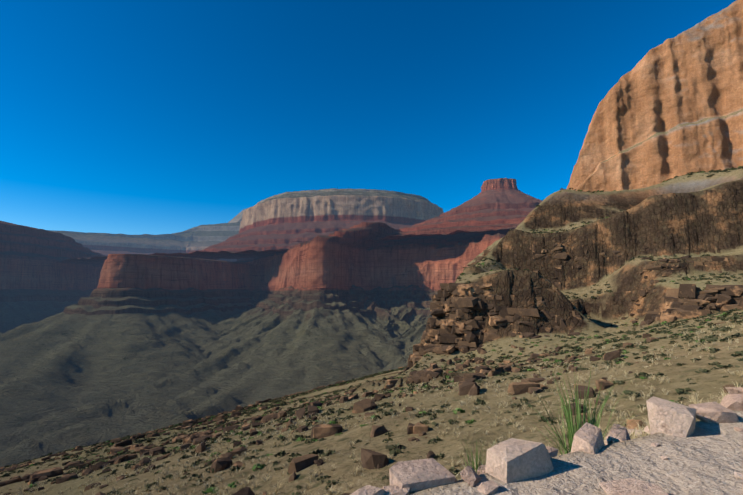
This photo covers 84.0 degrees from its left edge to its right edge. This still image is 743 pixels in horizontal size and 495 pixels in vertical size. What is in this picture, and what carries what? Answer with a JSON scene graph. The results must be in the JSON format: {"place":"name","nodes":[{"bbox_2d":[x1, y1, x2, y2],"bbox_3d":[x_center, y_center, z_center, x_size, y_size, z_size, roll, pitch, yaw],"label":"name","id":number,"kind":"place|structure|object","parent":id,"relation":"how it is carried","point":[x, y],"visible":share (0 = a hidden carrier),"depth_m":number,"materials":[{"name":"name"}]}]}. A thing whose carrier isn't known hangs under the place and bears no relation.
{"place":"outdoors","nodes":[
{"label":"outdoors","id":0,"kind":"place"},
{"bbox_2d":[0,254,261,450],"bbox_3d":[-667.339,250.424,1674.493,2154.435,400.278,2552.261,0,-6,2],"label":"butte","id":1,"kind":"object","parent":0,"point":[130,325],"visible":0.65,"depth_m":1084.17,"materials":[{"name":"grey stone"}]},
{"bbox_2d":[59,188,443,264],"bbox_3d":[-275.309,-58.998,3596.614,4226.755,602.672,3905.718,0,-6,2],"label":"mesa","id":2,"kind":"structure","parent":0,"point":[272,224],"depth_m":2889.26,"materials":[{"name":"red stone"}]},
{"bbox_2d":[0,0,735,234],"label":"sky","id":3,"kind":"structure","parent":0,"point":[129,117],"materials":[{"name":"blue"}]},
{"bbox_2d":[0,168,742,494],"bbox_3d":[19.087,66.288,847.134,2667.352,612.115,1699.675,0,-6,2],"label":"hill","id":4,"kind":"structure","parent":0,"point":[695,216],"depth_m":40.16,"materials":[{"name":"brown soil"}]},
{"bbox_2d":[0,249,734,494],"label":"slope rocks","id":5,"kind":"object","parent":4,"relation":"on","point":[468,385],"visible":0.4,"depth_m":44.42,"materials":[{"name":"brown stone"}]},
{"bbox_2d":[0,166,742,494],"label":"shrubs","id":6,"kind":"object","parent":4,"relation":"on","point":[291,412],"visible":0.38,"depth_m":47.51,"materials":[{"name":"green plant"}]},
{"bbox_2d":[15,319,742,494],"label":"grass tufts","id":7,"kind":"object","parent":4,"relation":"on","point":[694,398],"visible":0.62,"depth_m":24.42,"materials":[{"name":"plant"}]},
{"bbox_2d":[350,387,742,494],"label":"boulders","id":8,"kind":"object","parent":4,"relation":"on","point":[510,460],"visible":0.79,"depth_m":4.84,"materials":[{"name":"beige stone"}]},
{"bbox_2d":[456,360,650,472],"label":"grass clumps","id":9,"kind":"object","parent":4,"relation":"on","point":[572,430],"visible":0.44,"depth_m":6.31,"materials":[{"name":"green plant"}]},
{"bbox_2d":[406,240,742,383],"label":"band blocks","id":10,"kind":"structure","parent":4,"relation":"on","point":[472,297],"depth_m":100.05,"materials":[{"name":"brown stone"}]},
{"bbox_2d":[363,178,541,240],"bbox_3d":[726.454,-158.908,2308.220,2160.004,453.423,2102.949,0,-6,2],"label":"butte","id":11,"kind":"object","parent":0,"point":[500,202],"visible":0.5,"depth_m":1909.00,"materials":[{"name":"red stone"}]},
{"bbox_2d":[467,0,742,265],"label":"cliff","id":12,"kind":"structure","parent":0,"point":[667,109],"depth_m":213.09,"materials":[{"name":"orange stone"}]},
{"bbox_3d":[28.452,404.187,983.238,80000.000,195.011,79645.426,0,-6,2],"label":"ground","id":13,"kind":"structure","parent":0,"visible":0},
{"bbox_2d":[0,221,104,332],"bbox_3d":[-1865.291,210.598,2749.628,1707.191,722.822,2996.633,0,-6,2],"label":"cliff","id":14,"kind":"structure","parent":13,"relation":"on","point":[39,281],"depth_m":2080.45,"materials":[{"name":"stone"}]},
{"bbox_2d":[48,208,247,255],"bbox_3d":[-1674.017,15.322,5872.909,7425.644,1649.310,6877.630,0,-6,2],"label":"distant plateau","id":15,"kind":"structure","parent":13,"relation":"on","point":[200,237],"depth_m":5210.14,"materials":[{"name":"grey stone"}]},
{"bbox_2d":[0,219,523,466],"bbox_3d":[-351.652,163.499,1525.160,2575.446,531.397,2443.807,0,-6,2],"label":"wall","id":16,"kind":"structure","parent":13,"relation":"on","point":[345,304],"depth_m":1153.01,"materials":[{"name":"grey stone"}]}
]}

